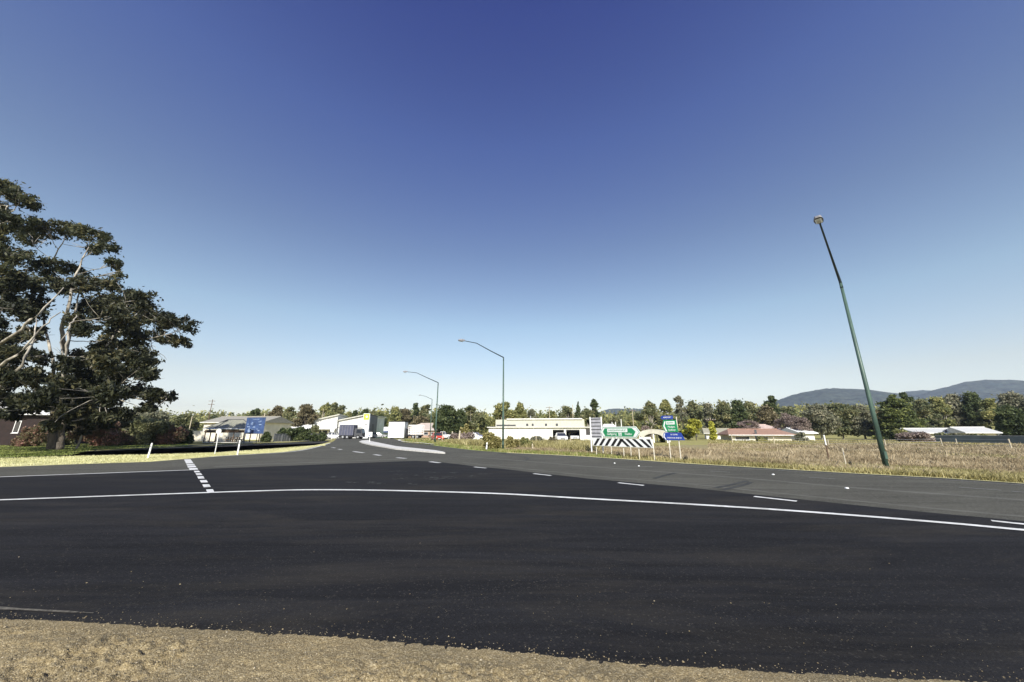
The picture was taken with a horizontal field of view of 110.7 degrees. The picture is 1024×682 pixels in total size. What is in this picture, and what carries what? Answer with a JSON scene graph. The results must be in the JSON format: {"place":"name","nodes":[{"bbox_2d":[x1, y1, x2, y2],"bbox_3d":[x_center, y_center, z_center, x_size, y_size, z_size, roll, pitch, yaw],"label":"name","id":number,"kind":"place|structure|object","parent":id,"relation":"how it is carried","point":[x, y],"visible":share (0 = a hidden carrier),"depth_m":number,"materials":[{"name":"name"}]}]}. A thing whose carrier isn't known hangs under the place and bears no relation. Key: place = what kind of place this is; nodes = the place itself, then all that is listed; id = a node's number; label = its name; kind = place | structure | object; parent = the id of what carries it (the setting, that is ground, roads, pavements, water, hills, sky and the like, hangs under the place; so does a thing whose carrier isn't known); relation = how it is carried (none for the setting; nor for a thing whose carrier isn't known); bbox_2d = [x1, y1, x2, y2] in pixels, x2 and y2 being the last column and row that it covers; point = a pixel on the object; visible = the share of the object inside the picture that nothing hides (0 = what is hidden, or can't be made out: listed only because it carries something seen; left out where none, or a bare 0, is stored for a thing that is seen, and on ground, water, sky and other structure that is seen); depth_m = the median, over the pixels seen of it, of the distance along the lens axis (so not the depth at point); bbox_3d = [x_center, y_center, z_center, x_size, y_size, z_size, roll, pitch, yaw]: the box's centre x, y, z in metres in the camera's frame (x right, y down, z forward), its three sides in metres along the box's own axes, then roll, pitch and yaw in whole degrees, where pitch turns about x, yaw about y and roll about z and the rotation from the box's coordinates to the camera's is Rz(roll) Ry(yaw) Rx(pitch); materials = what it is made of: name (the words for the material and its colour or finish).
{"place":"outdoors","nodes":[
{"label":"outdoors","id":0,"kind":"place"},
{"bbox_2d":[0,442,252,457],"bbox_3d":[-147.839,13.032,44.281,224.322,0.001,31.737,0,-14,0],"label":"lawn","id":1,"kind":"structure","parent":0,"point":[194,444],"depth_m":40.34,"materials":[{"name":"green plant"}]},
{"bbox_2d":[9,424,47,446],"bbox_3d":[-56.331,11.288,41.484,3.130,3.065,2.391,0,-14,0],"label":"bush","id":2,"kind":"object","parent":1,"relation":"on","point":[32,436],"visible":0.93,"depth_m":41.27,"materials":[{"name":"brown plant"}]},
{"bbox_2d":[0,178,63,422],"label":"gum tree","id":3,"kind":"object","parent":1,"relation":"on","point":[29,309],"visible":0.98,"depth_m":31.86,"materials":[{"name":"green plant"}]},
{"bbox_2d":[0,406,97,444],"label":"house","id":4,"kind":"structure","parent":1,"relation":"on","point":[9,430],"depth_m":44.83,"materials":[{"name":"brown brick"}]},
{"bbox_2d":[65,406,114,448],"bbox_3d":[-43.481,8.572,36.050,4.113,4.590,3.167,0,-14,0],"label":"shade tree","id":5,"kind":"object","parent":1,"relation":"on","point":[84,428],"visible":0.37,"depth_m":35.61,"materials":[{"name":"green plant"}]},
{"bbox_2d":[65,421,136,445],"bbox_3d":[-49.147,11.297,42.773,5.877,4.409,5.042,0,-14,0],"label":"bush","id":6,"kind":"object","parent":1,"relation":"on","point":[116,435],"visible":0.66,"depth_m":41.69,"materials":[{"name":"brown plant"}]},
{"bbox_2d":[12,214,202,449],"bbox_3d":[-41.318,-2.117,35.843,34.123,25.577,11.385,-7,-16,24],"label":"gum tree","id":7,"kind":"object","parent":1,"relation":"on","point":[99,379],"visible":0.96,"depth_m":33.63,"materials":[{"name":"green plant"}]},
{"bbox_2d":[119,415,174,444],"bbox_3d":[-48.074,11.994,45.796,6.497,4.702,4.011,0,-14,0],"label":"bush","id":8,"kind":"object","parent":1,"relation":"on","point":[144,431],"visible":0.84,"depth_m":45.38,"materials":[{"name":"green plant"}]},
{"bbox_2d":[153,422,189,444],"bbox_3d":[-45.415,12.759,47.489,2.935,3.706,3.779,-9,-17,32],"label":"bush","id":9,"kind":"object","parent":1,"relation":"on","point":[174,435],"visible":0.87,"depth_m":46.95,"materials":[{"name":"brown plant"}]},
{"bbox_2d":[202,419,259,442],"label":"pavilion","id":10,"kind":"structure","parent":1,"relation":"on","point":[233,426],"depth_m":55.83,"materials":[{"name":"white paint"}]},
{"bbox_2d":[243,417,265,443],"bbox_3d":[-36.352,12.619,50.000,3.594,3.661,0.155,-4,-15,16],"label":"map board","id":11,"kind":"object","parent":1,"relation":"on","point":[255,425],"visible":1,"depth_m":50.08,"materials":[{"name":"blue metal"}]},
{"bbox_2d":[0,443,327,466],"bbox_3d":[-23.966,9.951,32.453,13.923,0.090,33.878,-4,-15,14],"label":"dry verge grass","id":12,"kind":"structure","parent":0,"point":[87,459],"depth_m":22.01,"materials":[{"name":"plant"}]},
{"bbox_2d":[71,441,328,455],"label":"access road","id":13,"kind":"structure","parent":0,"point":[293,443],"depth_m":35.35,"materials":[{"name":"grey asphalt"}]},
{"bbox_2d":[192,431,244,440],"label":"garden wall","id":14,"kind":"structure","parent":0,"point":[198,435],"depth_m":63.73,"materials":[{"name":"white paint"}]},
{"bbox_2d":[200,416,293,439],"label":"shed","id":15,"kind":"structure","parent":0,"point":[274,425],"depth_m":79.97,"materials":[{"name":"white paint"}]},
{"bbox_2d":[387,406,402,426],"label":"gum tree","id":16,"kind":"object","parent":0,"point":[395,414],"visible":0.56,"depth_m":135.74,"materials":[{"name":"green plant"}]},
{"bbox_2d":[29,432,912,451],"bbox_3d":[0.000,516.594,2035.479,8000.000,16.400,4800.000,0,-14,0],"label":"ground","id":17,"kind":"structure","parent":0,"point":[701,440],"depth_m":69.27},
{"bbox_2d":[125,410,171,430],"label":"gum tree","id":18,"kind":"object","parent":17,"relation":"on","point":[156,414],"visible":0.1,"depth_m":72.85,"materials":[{"name":"green plant"}]},
{"bbox_2d":[171,412,200,430],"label":"gum tree","id":19,"kind":"object","parent":17,"relation":"on","point":[180,420],"visible":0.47,"depth_m":91.54,"materials":[{"name":"green plant"}]},
{"bbox_2d":[282,406,295,425],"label":"gum tree","id":20,"kind":"object","parent":17,"relation":"on","point":[288,414],"visible":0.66,"depth_m":92.49,"materials":[{"name":"green plant"}]},
{"bbox_2d":[291,426,312,440],"bbox_3d":[-38.891,17.237,64.879,4.465,3.385,2.717,0,-14,0],"label":"bush","id":21,"kind":"object","parent":17,"relation":"on","point":[302,434],"visible":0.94,"depth_m":64.29,"materials":[{"name":"green plant"}]},
{"bbox_2d":[292,404,320,426],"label":"gum tree","id":22,"kind":"object","parent":17,"relation":"on","point":[305,413],"visible":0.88,"depth_m":92.01,"materials":[{"name":"green plant"}]},
{"bbox_2d":[317,402,337,418],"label":"gum tree","id":23,"kind":"object","parent":17,"relation":"on","point":[327,412],"visible":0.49,"depth_m":136.81,"materials":[{"name":"green plant"}]},
{"bbox_2d":[315,414,347,437],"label":"showroom","id":24,"kind":"structure","parent":17,"relation":"on","point":[326,424],"depth_m":94.81,"materials":[{"name":"white paint"}]},
{"bbox_2d":[336,415,385,437],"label":"showroom","id":25,"kind":"structure","parent":17,"relation":"on","point":[357,420],"depth_m":96.64,"materials":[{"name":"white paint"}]},
{"bbox_2d":[388,422,407,438],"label":"truck","id":26,"kind":"object","parent":17,"relation":"on","point":[396,430],"visible":0.98,"depth_m":87.38,"materials":[{"name":"white metal"}]},
{"bbox_2d":[400,407,411,425],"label":"gum tree","id":27,"kind":"object","parent":17,"relation":"on","point":[406,416],"visible":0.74,"depth_m":140.72,"materials":[{"name":"green plant"}]},
{"bbox_2d":[403,425,423,438],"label":"truck","id":28,"kind":"object","parent":17,"relation":"on","point":[408,432],"visible":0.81,"depth_m":88.20,"materials":[{"name":"white paint"}]},
{"bbox_2d":[408,423,450,436],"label":"house","id":29,"kind":"structure","parent":17,"relation":"on","point":[426,428],"depth_m":106.87,"materials":[{"name":"brick"}]},
{"bbox_2d":[432,404,461,438],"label":"dark tree","id":30,"kind":"object","parent":17,"relation":"on","point":[446,413],"visible":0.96,"depth_m":84.24,"materials":[{"name":"green plant"}]},
{"bbox_2d":[453,408,467,432],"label":"dark tree","id":31,"kind":"object","parent":17,"relation":"on","point":[461,417],"visible":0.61,"depth_m":88.94,"materials":[{"name":"green plant"}]},
{"bbox_2d":[449,431,474,439],"bbox_3d":[-7.748,15.361,56.056,4.436,2.146,2.661,0,-14,0],"label":"bush","id":32,"kind":"object","parent":17,"relation":"on","point":[463,435],"visible":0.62,"depth_m":55.63,"materials":[{"name":"brown plant"}]},
{"bbox_2d":[463,405,484,429],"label":"gum tree","id":33,"kind":"object","parent":17,"relation":"on","point":[473,418],"visible":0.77,"depth_m":95.16,"materials":[{"name":"green plant"}]},
{"bbox_2d":[0,618,985,681],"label":"gravel shoulder","id":34,"kind":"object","parent":17,"relation":"on","point":[329,665],"visible":0.31,"depth_m":2.46},
{"bbox_2d":[492,401,516,426],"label":"gum tree","id":35,"kind":"object","parent":17,"relation":"on","point":[508,414],"visible":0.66,"depth_m":111.67,"materials":[{"name":"green plant"}]},
{"bbox_2d":[405,438,619,457],"bbox_3d":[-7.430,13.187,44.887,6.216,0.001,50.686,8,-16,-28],"label":"green verge","id":36,"kind":"structure","parent":17,"relation":"on","point":[468,449],"depth_m":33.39,"materials":[{"name":"green plant"}]},
{"bbox_2d":[458,339,503,447],"bbox_3d":[-2.707,4.813,31.741,4.917,9.687,0.373,9,-17,-32],"label":"street lamp","id":37,"kind":"object","parent":36,"relation":"on","point":[460,340],"visible":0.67,"depth_m":32.54,"materials":[{"name":"metal"}]},
{"bbox_2d":[481,431,501,448],"bbox_3d":[-1.897,9.442,32.764,2.001,2.154,1.614,0,-14,0],"label":"bush","id":38,"kind":"object","parent":36,"relation":"on","point":[491,439],"visible":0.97,"depth_m":32.37,"materials":[{"name":"green plant"}]},
{"bbox_2d":[513,401,526,418],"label":"gum tree","id":39,"kind":"object","parent":17,"relation":"on","point":[520,412],"visible":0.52,"depth_m":112.19,"materials":[{"name":"green plant"}]},
{"bbox_2d":[447,438,601,451],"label":"tall straw grass","id":40,"kind":"structure","parent":17,"relation":"on","point":[577,444],"depth_m":35.62,"materials":[{"name":"beige plant"}]},
{"bbox_2d":[487,416,589,439],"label":"workshop","id":41,"kind":"structure","parent":17,"relation":"on","point":[530,427],"depth_m":73.61,"materials":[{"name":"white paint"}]},
{"bbox_2d":[119,399,995,434],"bbox_3d":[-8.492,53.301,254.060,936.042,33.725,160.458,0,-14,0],"label":"woodland","id":42,"kind":"object","parent":17,"relation":"on","point":[624,415],"visible":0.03,"depth_m":214.55,"materials":[{"name":"green plant"}]},
{"bbox_2d":[558,405,574,417],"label":"gum tree","id":43,"kind":"object","parent":17,"relation":"on","point":[566,412],"visible":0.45,"depth_m":117.10,"materials":[{"name":"green plant"}]},
{"bbox_2d":[579,406,595,426],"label":"gum tree","id":44,"kind":"object","parent":17,"relation":"on","point":[587,413],"visible":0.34,"depth_m":101.99,"materials":[{"name":"green plant"}]},
{"bbox_2d":[634,400,665,437],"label":"gum tree","id":45,"kind":"object","parent":17,"relation":"on","point":[649,409],"visible":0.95,"depth_m":106.92,"materials":[{"name":"green plant"}]},
{"bbox_2d":[639,429,669,442],"bbox_3d":[23.073,15.313,57.216,4.402,2.037,5.000,-7,-16,26],"label":"carport","id":46,"kind":"object","parent":17,"relation":"on","point":[644,434],"visible":0.6,"depth_m":55.42,"materials":[{"name":"beige metal"}]},
{"bbox_2d":[654,399,677,421],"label":"gum tree","id":47,"kind":"object","parent":17,"relation":"on","point":[665,406],"visible":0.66,"depth_m":107.58,"materials":[{"name":"green plant"}]},
{"bbox_2d":[673,395,687,427],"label":"gum tree","id":48,"kind":"object","parent":17,"relation":"on","point":[678,399],"visible":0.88,"depth_m":117.61,"materials":[{"name":"green plant"}]},
{"bbox_2d":[681,418,702,440],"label":"yellow tree","id":49,"kind":"object","parent":17,"relation":"on","point":[694,426],"visible":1,"depth_m":69.46,"materials":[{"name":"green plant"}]},
{"bbox_2d":[682,399,703,435],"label":"gum tree","id":50,"kind":"object","parent":17,"relation":"on","point":[692,411],"visible":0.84,"depth_m":115.05,"materials":[{"name":"green plant"}]},
{"bbox_2d":[701,401,716,427],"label":"gum tree","id":51,"kind":"object","parent":17,"relation":"on","point":[707,410],"visible":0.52,"depth_m":109.40,"materials":[{"name":"green plant"}]},
{"bbox_2d":[405,437,1023,482],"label":"roadside grass","id":52,"kind":"structure","parent":17,"relation":"on","point":[974,474],"depth_m":15.03,"materials":[{"name":"green plant"}]},
{"bbox_2d":[712,399,732,428],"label":"gum tree","id":53,"kind":"object","parent":17,"relation":"on","point":[721,415],"visible":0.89,"depth_m":104.52,"materials":[{"name":"green plant"}]},
{"bbox_2d":[729,398,748,427],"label":"gum tree","id":54,"kind":"object","parent":17,"relation":"on","point":[738,413],"visible":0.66,"depth_m":102.70,"materials":[{"name":"green plant"}]},
{"bbox_2d":[733,419,760,428],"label":"bare tree","id":55,"kind":"object","parent":17,"relation":"on","point":[753,425],"visible":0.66,"depth_m":73.19,"materials":[{"name":"brown plant"}]},
{"bbox_2d":[742,401,760,424],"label":"gum tree","id":56,"kind":"object","parent":17,"relation":"on","point":[751,409],"visible":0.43,"depth_m":109.32,"materials":[{"name":"green plant"}]},
{"bbox_2d":[717,429,796,440],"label":"house","id":57,"kind":"structure","parent":17,"relation":"on","point":[750,434],"depth_m":67.09,"materials":[{"name":"ceramic"}]},
{"bbox_2d":[508,452,1018,482],"bbox_3d":[14.505,4.892,12.636,2.518,0.001,44.272,12,-19,-38],"label":"dry edge","id":58,"kind":"object","parent":17,"relation":"on","point":[763,467],"visible":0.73,"depth_m":16.41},
{"bbox_2d":[756,404,779,427],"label":"gum tree","id":59,"kind":"object","parent":17,"relation":"on","point":[767,415],"visible":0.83,"depth_m":95.38,"materials":[{"name":"green plant"}]},
{"bbox_2d":[763,395,779,413],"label":"gum tree","id":60,"kind":"object","parent":17,"relation":"on","point":[771,402],"visible":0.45,"depth_m":122.56,"materials":[{"name":"green plant"}]},
{"bbox_2d":[773,412,795,429],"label":"bare tree","id":61,"kind":"object","parent":17,"relation":"on","point":[785,418],"visible":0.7,"depth_m":78.23,"materials":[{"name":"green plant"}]},
{"bbox_2d":[777,406,800,426],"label":"gum tree","id":62,"kind":"object","parent":17,"relation":"on","point":[788,410],"visible":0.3,"depth_m":111.95,"materials":[{"name":"green plant"}]},
{"bbox_2d":[782,427,818,439],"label":"shed","id":63,"kind":"structure","parent":17,"relation":"on","point":[810,435],"depth_m":72.05,"materials":[{"name":"white paint"}]},
{"bbox_2d":[788,416,812,430],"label":"bare tree","id":64,"kind":"object","parent":17,"relation":"on","point":[800,423],"visible":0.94,"depth_m":72.92,"materials":[{"name":"brown plant"}]},
{"bbox_2d":[604,445,1015,464],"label":"paddock","id":65,"kind":"structure","parent":17,"relation":"on","point":[689,446],"depth_m":37.78,"materials":[{"name":"plant"}]},
{"bbox_2d":[589,417,603,452],"bbox_3d":[6.218,6.965,26.065,0.995,2.690,0.096,-12,-18,38],"label":"ribbed sign","id":66,"kind":"object","parent":65,"relation":"on","point":[595,426],"visible":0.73,"depth_m":26.21,"materials":[{"name":"white metal"}]},
{"bbox_2d":[600,426,639,455],"bbox_3d":[7.172,6.698,23.544,0.124,1.954,3.433,9,-17,-31],"label":"direction sign","id":67,"kind":"object","parent":65,"relation":"on","point":[629,432],"visible":0.99,"depth_m":23.52,"materials":[{"name":"green metal"}]},
{"bbox_2d":[592,438,654,459],"bbox_3d":[6.906,6.800,22.441,0.107,1.206,4.779,9,-17,-32],"label":"hazard board","id":68,"kind":"object","parent":65,"relation":"on","point":[638,443],"visible":0.86,"depth_m":22.22,"materials":[{"name":"white metal"}]},
{"bbox_2d":[661,416,684,459],"bbox_3d":[9.302,5.578,20.368,0.102,2.540,1.313,12,-18,-38],"label":"direction sign","id":69,"kind":"object","parent":65,"relation":"on","point":[670,426],"visible":0.99,"depth_m":20.50,"materials":[{"name":"green metal"}]},
{"bbox_2d":[505,440,1023,474],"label":"dry paddock grass","id":70,"kind":"structure","parent":65,"relation":"on","point":[854,454],"depth_m":23.51,"materials":[{"name":"beige plant"}]},
{"bbox_2d":[626,444,1023,458],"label":"green weed patches","id":71,"kind":"object","parent":65,"relation":"on","point":[775,449],"visible":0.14,"depth_m":31.36,"materials":[{"name":"green plant"}]},
{"bbox_2d":[814,215,889,466],"bbox_3d":[14.270,0.165,14.813,4.779,10.259,0.356,13,-19,-41],"label":"street lamp","id":72,"kind":"object","parent":65,"relation":"on","point":[819,219],"visible":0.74,"depth_m":15.78,"materials":[{"name":"green metal"}]},
{"bbox_2d":[731,435,1011,448],"bbox_3d":[41.175,12.180,43.455,7.129,1.252,23.392,11,-18,-37],"label":"wire fence","id":73,"kind":"object","parent":65,"relation":"on","point":[941,441],"visible":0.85,"depth_m":40.45,"materials":[{"name":"grey metal"}]},
{"bbox_2d":[799,403,843,438],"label":"gum tree","id":74,"kind":"object","parent":17,"relation":"on","point":[822,420],"visible":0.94,"depth_m":80.32,"materials":[{"name":"green plant"}]},
{"bbox_2d":[824,402,861,438],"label":"gum tree","id":75,"kind":"object","parent":17,"relation":"on","point":[847,412],"visible":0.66,"depth_m":82.01,"materials":[{"name":"green plant"}]},
{"bbox_2d":[846,404,874,438],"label":"gum tree","id":76,"kind":"object","parent":17,"relation":"on","point":[862,419],"visible":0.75,"depth_m":80.79,"materials":[{"name":"green plant"}]},
{"bbox_2d":[708,439,1023,444],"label":"pale green grass","id":77,"kind":"structure","parent":17,"relation":"on","point":[718,441],"depth_m":52.66,"materials":[{"name":"green plant"}]},
{"bbox_2d":[867,394,931,439],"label":"tree","id":78,"kind":"object","parent":17,"relation":"on","point":[894,412],"visible":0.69,"depth_m":73.27,"materials":[{"name":"green plant"}]},
{"bbox_2d":[895,431,935,441],"bbox_3d":[66.033,15.748,57.967,5.029,2.174,4.228,0,-14,0],"label":"bush","id":79,"kind":"object","parent":17,"relation":"on","point":[916,436],"visible":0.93,"depth_m":57.25,"materials":[{"name":"brown plant"}]},
{"bbox_2d":[911,397,944,427],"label":"gum tree","id":80,"kind":"object","parent":17,"relation":"on","point":[921,407],"visible":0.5,"depth_m":84.91,"materials":[{"name":"green plant"}]},
{"bbox_2d":[925,396,956,427],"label":"gum tree","id":81,"kind":"object","parent":17,"relation":"on","point":[942,408],"visible":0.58,"depth_m":89.40,"materials":[{"name":"green plant"}]},
{"bbox_2d":[898,428,1001,436],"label":"house","id":82,"kind":"structure","parent":17,"relation":"on","point":[931,431],"depth_m":67.09,"materials":[{"name":"white paint"}]},
{"bbox_2d":[941,393,967,426],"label":"gum tree","id":83,"kind":"object","parent":17,"relation":"on","point":[954,400],"visible":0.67,"depth_m":92.38,"materials":[{"name":"green plant"}]},
{"bbox_2d":[943,427,1001,435],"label":"house","id":84,"kind":"structure","parent":17,"relation":"on","point":[977,430],"depth_m":60.62,"materials":[{"name":"white paint"}]},
{"bbox_2d":[958,391,991,428],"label":"gum tree","id":85,"kind":"object","parent":17,"relation":"on","point":[970,408],"visible":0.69,"depth_m":89.94,"materials":[{"name":"green plant"}]},
{"bbox_2d":[934,435,1023,443],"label":"shade cloth fence","id":86,"kind":"object","parent":17,"relation":"on","point":[974,438],"visible":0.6,"depth_m":50.15,"materials":[{"name":"green fabric"}]},
{"bbox_2d":[976,397,996,428],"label":"gum tree","id":87,"kind":"object","parent":17,"relation":"on","point":[988,404],"visible":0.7,"depth_m":78.42,"materials":[{"name":"green plant"}]},
{"bbox_2d":[991,403,1023,435],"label":"dark tree","id":88,"kind":"object","parent":17,"relation":"on","point":[1008,419],"visible":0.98,"depth_m":59.68,"materials":[{"name":"green plant"}]},
{"bbox_2d":[991,390,1023,409],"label":"gum tree","id":89,"kind":"object","parent":17,"relation":"on","point":[1012,398],"visible":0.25,"depth_m":83.38,"materials":[{"name":"green plant"}]},
{"bbox_2d":[0,461,1023,681],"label":"resurfaced road","id":90,"kind":"structure","parent":0,"point":[794,587],"depth_m":4.27,"materials":[{"name":"black asphalt"}]},
{"bbox_2d":[0,606,93,612],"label":"old dusty line","id":91,"kind":"object","parent":90,"relation":"on","point":[11,608],"visible":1,"depth_m":3.25,"materials":[{"name":"grey paint"}]},
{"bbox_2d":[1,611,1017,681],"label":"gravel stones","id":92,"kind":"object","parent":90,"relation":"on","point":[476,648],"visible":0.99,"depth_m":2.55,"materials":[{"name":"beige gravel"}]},
{"bbox_2d":[0,489,1023,530],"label":"road lane marking","id":93,"kind":"object","parent":90,"relation":"on","point":[577,498],"visible":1,"depth_m":8.53,"materials":[{"name":"paint"}]},
{"bbox_2d":[0,438,1023,520],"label":"road","id":94,"kind":"structure","parent":0,"point":[324,454],"depth_m":14.01,"materials":[{"name":"grey asphalt"}]},
{"bbox_2d":[213,459,404,466],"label":"lane marking","id":95,"kind":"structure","parent":94,"relation":"on","point":[306,462],"depth_m":19.02,"materials":[{"name":"white paint"}]},
{"bbox_2d":[339,425,364,438],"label":"truck","id":96,"kind":"object","parent":94,"relation":"on","point":[348,431],"visible":0.99,"depth_m":84.22,"materials":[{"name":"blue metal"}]},
{"bbox_2d":[362,413,370,437],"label":"pylon sign","id":97,"kind":"object","parent":94,"relation":"on","point":[366,421],"visible":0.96,"depth_m":93.58,"materials":[{"name":"white metal"}]},
{"bbox_2d":[359,440,444,453],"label":"traffic island","id":98,"kind":"structure","parent":94,"relation":"on","point":[372,443],"depth_m":35.03,"materials":[{"name":"concrete"}]},
{"bbox_2d":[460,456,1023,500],"bbox_3d":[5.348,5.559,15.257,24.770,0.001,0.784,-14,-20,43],"label":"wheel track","id":99,"kind":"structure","parent":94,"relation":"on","point":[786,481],"depth_m":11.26,"materials":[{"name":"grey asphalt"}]},
{"bbox_2d":[462,462,1023,516],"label":"wheel track","id":100,"kind":"structure","parent":94,"relation":"on","point":[788,494],"depth_m":8.99,"materials":[{"name":"grey asphalt"}]},
{"bbox_2d":[497,453,1023,484],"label":"road shoulder seal","id":101,"kind":"object","parent":94,"relation":"on","point":[796,470],"visible":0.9,"depth_m":14.70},
{"bbox_2d":[0,0,1023,420],"label":"sky","id":102,"kind":"structure","parent":0,"point":[618,202],"materials":[{"name":"blue"}]},
{"bbox_2d":[776,388,943,409],"bbox_3d":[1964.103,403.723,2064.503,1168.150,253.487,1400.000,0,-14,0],"label":"hill","id":103,"kind":"structure","parent":0,"point":[853,397],"depth_m":1881.97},
{"bbox_2d":[915,380,1023,407],"bbox_3d":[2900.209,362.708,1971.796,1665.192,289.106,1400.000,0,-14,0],"label":"hill","id":104,"kind":"structure","parent":0,"point":[985,388],"depth_m":1897.07,"materials":[{"name":"green plant"}]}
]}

